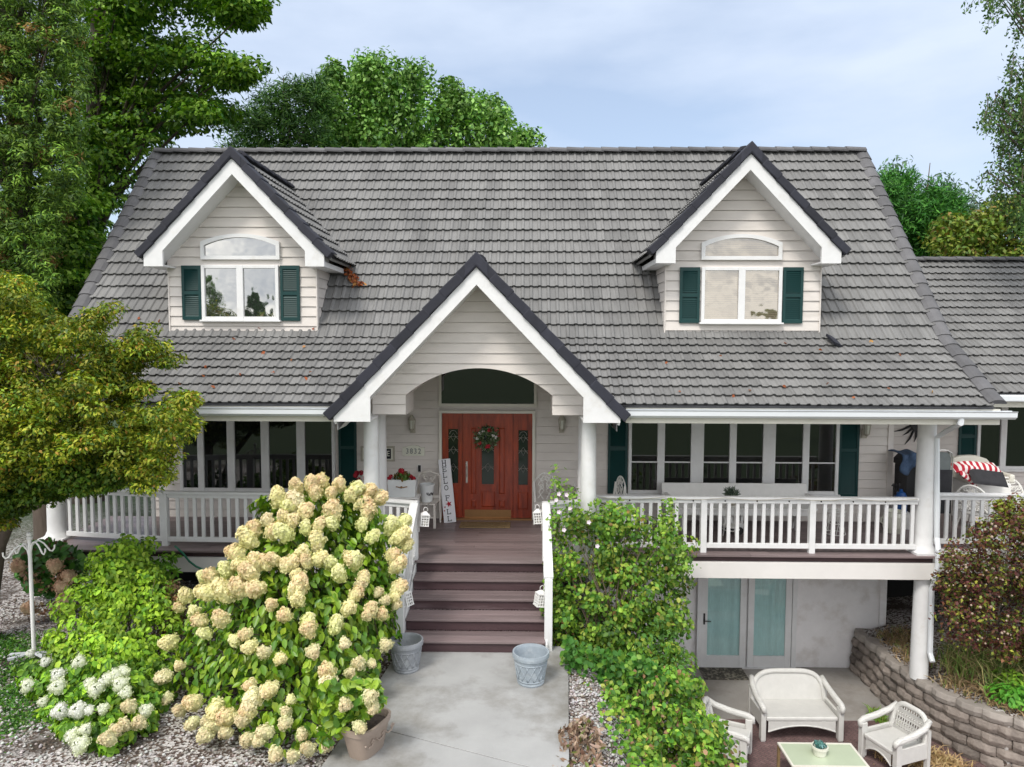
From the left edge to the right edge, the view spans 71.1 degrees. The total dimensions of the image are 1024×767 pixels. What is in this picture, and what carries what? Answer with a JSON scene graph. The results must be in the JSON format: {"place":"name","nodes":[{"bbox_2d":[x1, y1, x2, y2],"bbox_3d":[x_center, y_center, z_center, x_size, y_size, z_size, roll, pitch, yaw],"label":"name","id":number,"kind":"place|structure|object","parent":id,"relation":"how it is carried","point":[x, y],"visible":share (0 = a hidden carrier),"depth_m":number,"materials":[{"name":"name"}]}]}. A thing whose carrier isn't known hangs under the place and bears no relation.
{"place":"outdoors","nodes":[
{"label":"outdoors","id":0,"kind":"place"},
{"bbox_2d":[322,646,568,766],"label":"path","id":1,"kind":"structure","parent":0,"point":[466,709],"depth_m":8.23,"materials":[{"name":"concrete"}]},
{"bbox_2d":[341,707,394,760],"bbox_3d":[-1.533,3.694,7.548,0.380,0.335,0.570,2,4,25],"label":"planter box","id":2,"kind":"object","parent":1,"relation":"on","point":[369,743],"visible":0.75,"depth_m":7.38,"materials":[{"name":"beige ceramic"}]},
{"bbox_2d":[389,632,423,674],"bbox_3d":[-1.383,3.543,9.385,0.450,0.400,0.450,0,4,1],"label":"planter pot","id":3,"kind":"object","parent":1,"relation":"on","point":[406,655],"visible":0.96,"depth_m":9.25,"materials":[{"name":"grey stone"}]},
{"bbox_2d":[512,643,548,687],"bbox_3d":[0.237,3.570,9.044,0.470,0.400,0.470,0,4,1],"label":"planter pot","id":4,"kind":"object","parent":1,"relation":"on","point":[530,660],"visible":1,"depth_m":8.91,"materials":[{"name":"grey plastic"}]},
{"bbox_2d":[0,386,1023,766],"bbox_3d":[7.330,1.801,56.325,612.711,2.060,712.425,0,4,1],"label":"ground","id":5,"kind":"structure","parent":0,"point":[898,610],"depth_m":8.88,"materials":[{"name":"grey gravel"}]},
{"bbox_2d":[2,532,54,660],"bbox_3d":[-6.588,2.891,9.793,0.605,1.728,0.358,0,4,1],"label":"plant hanger pole","id":6,"kind":"object","parent":5,"relation":"on","point":[29,547],"visible":0.96,"depth_m":9.81,"materials":[{"name":"white metal"}]},
{"bbox_2d":[0,628,68,752],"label":"ground cover","id":7,"kind":"object","parent":5,"relation":"on","point":[6,643],"visible":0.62,"depth_m":8.80,"materials":[{"name":"green plant"}]},
{"bbox_2d":[0,0,96,554],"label":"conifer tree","id":8,"kind":"object","parent":5,"relation":"on","point":[27,240],"visible":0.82,"depth_m":12.84,"materials":[{"name":"green plant"}]},
{"bbox_2d":[7,537,91,622],"bbox_3d":[-7.243,3.092,11.341,1.152,1.523,1.899,-2,4,-31],"label":"hydrangea bush","id":9,"kind":"object","parent":5,"relation":"on","point":[58,563],"visible":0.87,"depth_m":10.97,"materials":[{"name":"green plant"}]},
{"bbox_2d":[0,268,207,635],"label":"japanese maple","id":10,"kind":"object","parent":5,"relation":"on","point":[53,460],"visible":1,"depth_m":9.04,"materials":[{"name":"green plant"}]},
{"bbox_2d":[9,533,198,756],"bbox_3d":[-5.181,3.182,8.936,2.568,1.901,3.280,0,4,1],"label":"hydrangea bush","id":11,"kind":"object","parent":5,"relation":"on","point":[107,691],"visible":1,"depth_m":8.79,"materials":[{"name":"green plant"}]},
{"bbox_2d":[92,539,182,600],"bbox_3d":[-5.819,3.043,11.205,1.490,1.311,1.042,0,4,1],"label":"leafy shrub","id":12,"kind":"object","parent":5,"relation":"on","point":[166,564],"visible":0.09,"depth_m":11.06,"materials":[{"name":"green plant"}]},
{"bbox_2d":[0,0,281,504],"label":"broadleaf tree","id":13,"kind":"object","parent":5,"relation":"on","point":[134,124],"visible":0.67,"depth_m":17.02,"materials":[{"name":"green plant"}]},
{"bbox_2d":[152,578,209,650],"bbox_3d":[-4.778,3.293,10.053,1.150,1.269,0.861,3,5,38],"label":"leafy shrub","id":14,"kind":"object","parent":5,"relation":"on","point":[173,597],"visible":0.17,"depth_m":9.84,"materials":[{"name":"green plant"}]},
{"bbox_2d":[209,70,346,147],"bbox_3d":[-7.924,-4.015,24.415,5.625,13.739,4.234,0,4,1],"label":"broadleaf tree","id":15,"kind":"object","parent":5,"relation":"on","point":[291,131],"visible":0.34,"depth_m":23.32,"materials":[{"name":"green plant"}]},
{"bbox_2d":[153,472,414,765],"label":"hydrangea bush","id":16,"kind":"object","parent":5,"relation":"on","point":[291,626],"visible":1,"depth_m":8.61,"materials":[{"name":"beige plant"}]},
{"bbox_2d":[310,45,449,147],"bbox_3d":[-4.897,-4.768,26.596,5.734,14.975,4.689,0,4,1],"label":"maple tree","id":17,"kind":"object","parent":5,"relation":"on","point":[376,119],"visible":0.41,"depth_m":24.95,"materials":[{"name":"green plant"}]},
{"bbox_2d":[422,75,547,147],"bbox_3d":[-1.204,-4.252,26.800,4.945,13.926,4.147,0,4,1],"label":"maple tree","id":18,"kind":"object","parent":5,"relation":"on","point":[460,114],"visible":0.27,"depth_m":25.28,"materials":[{"name":"green plant"}]},
{"bbox_2d":[37,141,1023,679],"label":"house","id":19,"kind":"structure","parent":5,"relation":"on","point":[523,299],"depth_m":12.20,"materials":[{"name":"tile"}]},
{"bbox_2d":[174,545,203,569],"bbox_3d":[-5.199,3.016,11.742,0.660,0.734,0.076,0,4,-1],"label":"garden hose","id":20,"kind":"object","parent":19,"relation":"hanging from","point":[186,557],"visible":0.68,"depth_m":11.71,"materials":[{"name":"green rubber"}]},
{"bbox_2d":[179,418,335,491],"bbox_3d":[-4.905,1.230,13.797,3.090,1.805,0.100,0,4,1],"label":"window","id":21,"kind":"structure","parent":19,"relation":"in","point":[229,455],"depth_m":13.81,"materials":[{"name":"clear glass"}]},
{"bbox_2d":[353,470,363,483],"bbox_3d":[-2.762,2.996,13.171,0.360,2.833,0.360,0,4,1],"label":"flower pot","id":22,"kind":"object","parent":19,"relation":"on","point":[356,474],"visible":0.15,"depth_m":13.08,"materials":[{"name":"red plastic"}]},
{"bbox_2d":[361,446,394,461],"bbox_3d":[-2.583,1.351,13.784,0.654,0.294,0.025,0,4,1],"label":"framed sign","id":23,"kind":"object","parent":19,"relation":"attached to","point":[390,453],"visible":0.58,"depth_m":13.78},
{"bbox_2d":[387,494,420,531],"bbox_3d":[-1.942,2.332,12.763,0.600,0.684,0.320,0,4,1],"label":"plant stand","id":24,"kind":"object","parent":19,"relation":"on","point":[417,497],"visible":0.42,"depth_m":12.74,"materials":[{"name":"white paint"}]},
{"bbox_2d":[387,468,417,496],"bbox_3d":[-1.959,1.742,12.709,0.536,0.496,0.336,0,4,1],"label":"flower tin","id":25,"kind":"object","parent":24,"relation":"on","point":[403,483],"visible":0.99,"depth_m":12.62,"materials":[{"name":"white metal"}]},
{"bbox_2d":[405,590,413,606],"bbox_3d":[-1.502,2.990,10.112,0.136,0.293,0.136,-16,-6,35],"label":"hanging lantern","id":26,"kind":"object","parent":19,"relation":"attached to","point":[407,599],"visible":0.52,"depth_m":10.08,"materials":[{"name":"white paint"}]},
{"bbox_2d":[408,415,415,432],"bbox_3d":[-1.906,0.777,13.650,0.150,0.360,0.195,0,4,1],"label":"wall lantern","id":27,"kind":"object","parent":19,"relation":"attached to","point":[411,420],"depth_m":13.59,"materials":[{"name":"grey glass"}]},
{"bbox_2d":[402,445,424,455],"bbox_3d":[-1.893,1.287,13.769,0.425,0.204,0.024,0,4,1],"label":"number plaque","id":28,"kind":"object","parent":19,"relation":"attached to","point":[413,450],"visible":1,"depth_m":13.76,"materials":[{"name":"grey"}]},
{"bbox_2d":[419,507,429,526],"bbox_3d":[-1.360,2.076,11.206,0.136,0.293,0.136,6,2,-13],"label":"hanging lantern","id":29,"kind":"object","parent":19,"relation":"on","point":[425,514],"visible":1,"depth_m":11.16,"materials":[{"name":"white paint"}]},
{"bbox_2d":[417,470,440,528],"bbox_3d":[-1.592,2.144,13.344,0.472,0.989,0.497,1,4,8],"label":"porch chair","id":30,"kind":"object","parent":19,"relation":"on","point":[434,502],"visible":0.62,"depth_m":13.48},
{"bbox_2d":[419,482,434,501],"bbox_3d":[-1.576,2.023,13.288,0.290,0.325,0.290,0,4,1],"label":"flower bucket","id":31,"kind":"object","parent":30,"relation":"on","point":[426,489],"visible":1,"depth_m":13.19,"materials":[{"name":"white metal"}]},
{"bbox_2d":[438,458,455,522],"bbox_3d":[-1.231,2.033,13.610,0.230,1.198,0.031,-6,-7,0],"label":"welcome sign","id":32,"kind":"object","parent":19,"relation":"on","point":[448,503],"visible":1,"depth_m":13.60,"materials":[{"name":"white wood"}]},
{"bbox_2d":[459,522,510,527],"bbox_3d":[-0.500,2.633,13.356,0.940,0.014,0.400,0,4,1],"label":"doormat","id":33,"kind":"object","parent":19,"relation":"on","point":[484,524],"visible":1,"depth_m":13.29,"materials":[{"name":"brown fabric"}]},
{"bbox_2d":[463,413,512,517],"bbox_3d":[-0.462,1.581,13.709,0.948,2.026,0.104,0,4,1],"label":"front door","id":34,"kind":"structure","parent":19,"relation":"in","point":[487,476],"depth_m":13.74,"materials":[{"name":"brown wood"}]},
{"bbox_2d":[472,424,499,451],"bbox_3d":[-0.485,1.041,13.645,0.544,0.548,0.144,0,4,1],"label":"door wreath","id":35,"kind":"object","parent":34,"relation":"attached to","point":[483,443],"depth_m":13.62,"materials":[{"name":"green plant"}]},
{"bbox_2d":[137,263,932,397],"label":"fallen leaves","id":36,"kind":"object","parent":19,"relation":"on","point":[352,277],"visible":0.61,"depth_m":12.65,"materials":[{"name":"brown plant"}]},
{"bbox_2d":[533,504,541,523],"bbox_3d":[0.406,2.029,11.172,0.136,0.293,0.136,-5,2,15],"label":"hanging lantern","id":37,"kind":"object","parent":19,"relation":"attached to","point":[537,518],"visible":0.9,"depth_m":11.13,"materials":[{"name":"white paint"}]},
{"bbox_2d":[533,585,543,607],"bbox_3d":[0.406,2.978,10.067,0.136,0.293,0.136,10,0,-22],"label":"hanging lantern","id":38,"kind":"object","parent":19,"relation":"attached to","point":[539,600],"visible":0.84,"depth_m":10.03,"materials":[{"name":"white paint"}]},
{"bbox_2d":[533,472,564,530],"bbox_3d":[0.683,2.166,13.230,0.469,0.975,0.489,-1,4,-19],"label":"porch chair","id":39,"kind":"object","parent":19,"relation":"on","point":[539,503],"visible":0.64,"depth_m":13.38,"materials":[{"name":"white metal"}]},
{"bbox_2d":[558,415,565,432],"bbox_3d":[0.946,0.773,13.599,0.150,0.360,0.195,0,4,1],"label":"wall lantern","id":40,"kind":"object","parent":19,"relation":"attached to","point":[561,421],"depth_m":13.54,"materials":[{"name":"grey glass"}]},
{"bbox_2d":[557,489,576,512],"bbox_3d":[1.071,2.310,13.260,0.520,0.689,0.520,0,4,1],"label":"side table","id":41,"kind":"object","parent":19,"relation":"on","point":[567,492],"visible":0.11,"depth_m":13.04,"materials":[{"name":"white metal"}]},
{"bbox_2d":[600,475,625,515],"bbox_3d":[1.771,2.178,13.095,0.489,0.975,0.469,-1,4,-14],"label":"porch chair","id":42,"kind":"object","parent":19,"relation":"on","point":[617,489],"visible":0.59,"depth_m":13.10,"materials":[{"name":"white metal"}]},
{"bbox_2d":[700,578,746,666],"bbox_3d":[4.093,4.378,13.837,0.865,2.260,0.108,0,4,1],"label":"french door","id":43,"kind":"structure","parent":19,"relation":"in","point":[724,600],"depth_m":13.89,"materials":[{"name":"clear glass"}]},
{"bbox_2d":[722,503,739,535],"bbox_3d":[3.842,2.410,12.566,0.293,0.589,0.295,0,4,1],"label":"wire plant stand","id":44,"kind":"object","parent":19,"relation":"on","point":[732,525],"visible":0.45,"depth_m":12.62,"materials":[{"name":"white metal"}]},
{"bbox_2d":[723,486,739,505],"bbox_3d":[3.848,1.944,12.533,0.355,0.358,0.334,0,4,1],"label":"potted succulent","id":45,"kind":"object","parent":44,"relation":"on","point":[731,491],"visible":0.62,"depth_m":12.49,"materials":[{"name":"green plant"}]},
{"bbox_2d":[722,515,743,534],"bbox_3d":[3.954,2.528,12.872,0.340,0.308,0.260,0,4,1],"label":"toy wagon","id":46,"kind":"object","parent":19,"relation":"on","point":[741,530],"visible":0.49,"depth_m":12.77,"materials":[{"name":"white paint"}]},
{"bbox_2d":[626,423,839,495],"bbox_3d":[4.211,1.262,13.638,4.061,1.793,0.100,0,4,1],"label":"window","id":47,"kind":"structure","parent":19,"relation":"in","point":[658,453],"depth_m":13.65,"materials":[{"name":"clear glass"}]},
{"bbox_2d":[661,482,817,530],"bbox_3d":[4.152,2.274,13.188,2.694,0.780,0.590,0,4,1],"label":"long bench","id":48,"kind":"object","parent":19,"relation":"on","point":[756,489],"visible":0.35,"depth_m":13.38,"materials":[{"name":"white paint"}]},
{"bbox_2d":[601,497,916,502],"bbox_3d":[3.965,1.882,11.592,5.142,0.069,0.030,0,4,1],"label":"porch handrail","id":49,"kind":"object","parent":19,"relation":"attached to","point":[757,500],"visible":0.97,"depth_m":11.59,"materials":[{"name":"white wood"}]},
{"bbox_2d":[746,579,792,667],"bbox_3d":[4.978,4.380,13.851,0.838,2.260,0.050,0,4,1],"label":"french door","id":50,"kind":"structure","parent":19,"relation":"in","point":[769,612],"depth_m":13.87,"materials":[{"name":"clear glass"}]},
{"bbox_2d":[861,424,871,437],"bbox_3d":[6.678,0.864,13.504,0.150,0.360,0.195,0,4,1],"label":"wall lantern","id":51,"kind":"object","parent":19,"relation":"attached to","point":[865,431],"depth_m":13.46,"materials":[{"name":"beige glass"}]},
{"bbox_2d":[891,483,899,507],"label":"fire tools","id":52,"kind":"object","parent":19,"relation":"on","point":[895,490],"visible":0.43,"depth_m":13.22,"materials":[{"name":"black metal"}]},
{"bbox_2d":[894,489,909,529],"bbox_3d":[7.179,2.309,13.252,0.280,0.720,0.280,0,4,1],"label":"water jug","id":53,"kind":"object","parent":19,"relation":"on","point":[900,493],"visible":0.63,"depth_m":13.15,"materials":[{"name":"blue plastic"}]},
{"bbox_2d":[893,453,915,512],"bbox_3d":[7.523,1.994,13.476,0.500,1.322,0.480,0,4,1],"label":"barbecue grill","id":54,"kind":"object","parent":19,"relation":"on","point":[907,484],"visible":0.34,"depth_m":13.31,"materials":[{"name":"black metal"}]},
{"bbox_2d":[888,449,915,475],"bbox_3d":[7.341,1.465,13.374,0.484,0.419,0.543,0,4,1],"label":"denim jacket","id":55,"kind":"object","parent":54,"relation":"on","point":[907,464],"visible":0.75,"depth_m":13.13,"materials":[{"name":"blue fabric"}]},
{"bbox_2d":[894,424,917,443],"bbox_3d":[8.406,0.820,14.805,1.011,1.026,0.055,0,4,1],"label":"sunburst ornament","id":56,"kind":"object","parent":19,"relation":"attached to","point":[914,427],"visible":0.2,"depth_m":14.80,"materials":[{"name":"black metal"}]},
{"bbox_2d":[955,485,1000,535],"bbox_3d":[8.200,2.231,12.618,0.603,0.971,0.671,-2,5,-35],"label":"cast chair","id":57,"kind":"object","parent":19,"relation":"on","point":[968,512],"visible":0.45,"depth_m":12.48,"materials":[{"name":"white metal"}]},
{"bbox_2d":[949,455,1014,521],"bbox_3d":[8.780,1.971,13.492,0.883,1.172,0.700,0,4,1],"label":"patio sofa","id":58,"kind":"object","parent":19,"relation":"on","point":[959,481],"visible":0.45,"depth_m":13.29,"materials":[{"name":"white wicker"}]},
{"bbox_2d":[959,471,976,485],"bbox_3d":[8.319,1.712,13.093,0.440,0.092,0.200,34,37,-11],"label":"folded flag cloth","id":59,"kind":"object","parent":58,"relation":"on","point":[966,476],"visible":0.74,"depth_m":13.02,"materials":[{"name":"fabric"}]},
{"bbox_2d":[951,461,1000,474],"bbox_3d":[8.520,1.561,13.180,0.880,0.230,0.260,2,32,-2],"label":"striped cushion","id":60,"kind":"object","parent":58,"relation":"on","point":[964,466],"visible":0.73,"depth_m":13.09,"materials":[{"name":"fabric"}]},
{"bbox_2d":[969,469,1008,487],"bbox_3d":[8.594,1.702,12.937,0.600,0.115,0.340,6,47,6],"label":"dark cushion","id":61,"kind":"object","parent":58,"relation":"on","point":[986,477],"visible":1,"depth_m":12.88,"materials":[{"name":"fabric"}]},
{"bbox_2d":[976,407,1023,471],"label":"window","id":62,"kind":"structure","parent":19,"relation":"in","point":[1002,445],"depth_m":14.78,"materials":[{"name":"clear glass"}]},
{"bbox_2d":[994,477,1023,533],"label":"cast chair","id":63,"kind":"object","parent":19,"relation":"on","point":[1019,486],"visible":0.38,"depth_m":13.13,"materials":[{"name":"white metal"}]},
{"bbox_2d":[553,715,607,766],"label":"dried plant","id":64,"kind":"object","parent":5,"relation":"on","point":[573,727],"visible":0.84,"depth_m":7.69,"materials":[{"name":"brown plant"}]},
{"bbox_2d":[539,464,700,688],"bbox_3d":[1.652,3.015,10.467,2.506,3.503,2.627,0,4,1],"label":"rose bush","id":65,"kind":"object","parent":5,"relation":"on","point":[631,612],"visible":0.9,"depth_m":10.33,"materials":[{"name":"green plant"}]},
{"bbox_2d":[583,665,748,766],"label":"leafy shrub","id":66,"kind":"object","parent":5,"relation":"on","point":[652,744],"visible":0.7,"depth_m":8.79,"materials":[{"name":"green plant"}]},
{"bbox_2d":[674,666,898,720],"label":"patio slab","id":67,"kind":"structure","parent":5,"relation":"on","point":[853,692],"depth_m":12.95,"materials":[{"name":"concrete"}]},
{"bbox_2d":[699,667,748,679],"bbox_3d":[4.025,5.524,13.651,0.840,0.014,0.480,0,4,1],"label":"doormat","id":68,"kind":"object","parent":67,"relation":"on","point":[712,673],"visible":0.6,"depth_m":13.64,"materials":[{"name":"grey fabric"}]},
{"bbox_2d":[876,161,929,256],"bbox_3d":[12.120,-1.998,22.740,2.219,10.043,3.712,2,4,29],"label":"deciduous tree","id":69,"kind":"object","parent":5,"relation":"on","point":[898,187],"visible":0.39,"depth_m":21.63,"materials":[{"name":"green plant"}]},
{"bbox_2d":[877,155,981,211],"bbox_3d":[14.983,-2.710,25.700,4.899,11.109,3.069,0,4,1],"label":"willow tree","id":70,"kind":"object","parent":5,"relation":"on","point":[973,200],"visible":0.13,"depth_m":24.89,"materials":[{"name":"green plant"}]},
{"bbox_2d":[849,628,1023,766],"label":"retaining wall","id":71,"kind":"structure","parent":5,"relation":"on","point":[970,729],"depth_m":11.26,"materials":[{"name":"grey stone"}]},
{"bbox_2d":[903,173,973,256],"bbox_3d":[13.374,-1.745,22.652,2.391,9.541,3.793,2,4,28],"label":"pine tree","id":72,"kind":"object","parent":5,"relation":"on","point":[942,199],"visible":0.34,"depth_m":21.68,"materials":[{"name":"green plant"}]},
{"bbox_2d":[875,622,1023,719],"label":"dry grass","id":73,"kind":"structure","parent":5,"relation":"on","point":[903,637],"depth_m":11.60,"materials":[{"name":"brown plant"}]},
{"bbox_2d":[918,192,1023,256],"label":"bushy tree","id":74,"kind":"object","parent":5,"relation":"on","point":[978,233],"visible":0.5,"depth_m":19.91,"materials":[{"name":"green plant"}]},
{"bbox_2d":[928,492,1023,664],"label":"red leaved shrub","id":75,"kind":"object","parent":5,"relation":"on","point":[1007,521],"visible":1,"depth_m":10.83,"materials":[{"name":"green plant"}]},
{"bbox_2d":[931,624,1023,697],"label":"tall grass","id":76,"kind":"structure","parent":5,"relation":"on","point":[964,661],"depth_m":11.56,"materials":[{"name":"green plant"}]},
{"bbox_2d":[961,0,1023,250],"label":"birch tree","id":77,"kind":"object","parent":5,"relation":"on","point":[1016,140],"visible":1,"depth_m":14.35,"materials":[{"name":"green plant"}]},
{"bbox_2d":[984,678,1023,710],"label":"garden plant","id":78,"kind":"object","parent":5,"relation":"on","point":[1016,696],"visible":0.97,"depth_m":10.77,"materials":[{"name":"green plant"}]},
{"bbox_2d":[991,667,1023,691],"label":"garden plant","id":79,"kind":"object","parent":5,"relation":"on","point":[1014,676],"visible":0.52,"depth_m":11.01,"materials":[{"name":"green plant"}]},
{"bbox_2d":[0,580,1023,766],"bbox_3d":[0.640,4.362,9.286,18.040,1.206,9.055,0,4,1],"label":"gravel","id":80,"kind":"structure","parent":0,"point":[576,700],"depth_m":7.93,"materials":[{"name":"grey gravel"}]},
{"bbox_2d":[0,0,1023,253],"label":"sky","id":81,"kind":"structure","parent":0,"point":[889,78],"materials":[{"name":"blue"}]},
{"bbox_2d":[559,485,575,491],"bbox_3d":[1.022,1.916,13.185,0.320,0.100,0.320,0,4,1],"label":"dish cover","id":82,"kind":"object","parent":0,"point":[566,487],"visible":0.67,"depth_m":13.10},
{"bbox_2d":[826,508,846,535],"bbox_3d":[5.792,2.473,12.836,0.354,0.433,0.355,0,4,1],"label":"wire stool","id":83,"kind":"object","parent":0,"point":[829,510],"visible":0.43,"depth_m":12.79,"materials":[{"name":"white metal"}]},
{"bbox_2d":[725,719,986,766],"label":"brick patio","id":84,"kind":"structure","parent":0,"point":[763,754],"depth_m":11.38,"materials":[{"name":"brown brick"}]},
{"bbox_2d":[700,696,754,766],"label":"wicker chair","id":85,"kind":"object","parent":84,"relation":"on","point":[741,733],"visible":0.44,"depth_m":10.99,"materials":[{"name":"white wicker"}]},
{"bbox_2d":[748,668,845,741],"bbox_3d":[4.594,5.221,11.665,1.362,0.879,0.775,0,4,0],"label":"wicker loveseat","id":86,"kind":"object","parent":84,"relation":"on","point":[780,698],"visible":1,"depth_m":11.76,"materials":[{"name":"white wicker"}]},
{"bbox_2d":[777,742,869,766],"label":"patio table","id":87,"kind":"object","parent":84,"relation":"on","point":[798,754],"visible":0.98,"depth_m":10.25,"materials":[{"name":"green glass"}]},
{"bbox_2d":[811,740,828,757],"bbox_3d":[4.409,5.200,10.265,0.230,0.228,0.228,0,4,1],"label":"potted succulent","id":88,"kind":"object","parent":87,"relation":"on","point":[820,748],"visible":1,"depth_m":10.21,"materials":[{"name":"white ceramic"}]},
{"bbox_2d":[863,703,897,722],"bbox_3d":[6.207,5.553,11.979,0.510,0.203,0.936,0,4,1],"label":"weed tuft","id":89,"kind":"object","parent":84,"relation":"on","point":[882,719],"visible":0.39,"depth_m":12.01,"materials":[{"name":"green plant"}]},
{"bbox_2d":[857,701,932,766],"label":"wicker chair","id":90,"kind":"object","parent":84,"relation":"on","point":[900,743],"visible":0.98,"depth_m":10.75,"materials":[{"name":"white wicker"}]},
{"bbox_2d":[867,742,976,766],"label":"straw tuft","id":91,"kind":"object","parent":84,"relation":"on","point":[947,760],"visible":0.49,"depth_m":10.77,"materials":[{"name":"beige plant"}]},
{"bbox_2d":[880,508,905,533],"bbox_3d":[6.915,2.492,12.968,0.380,0.390,0.378,4,5,43],"label":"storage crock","id":92,"kind":"object","parent":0,"point":[890,514],"visible":0.35,"depth_m":12.84,"materials":[{"name":"grey ceramic"}]},
{"bbox_2d":[940,449,953,531],"bbox_3d":[7.756,1.937,12.944,0.346,1.505,0.113,0,4,1],"label":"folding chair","id":93,"kind":"object","parent":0,"point":[946,475],"visible":0.49,"depth_m":12.89,"materials":[{"name":"metal"}]}
]}

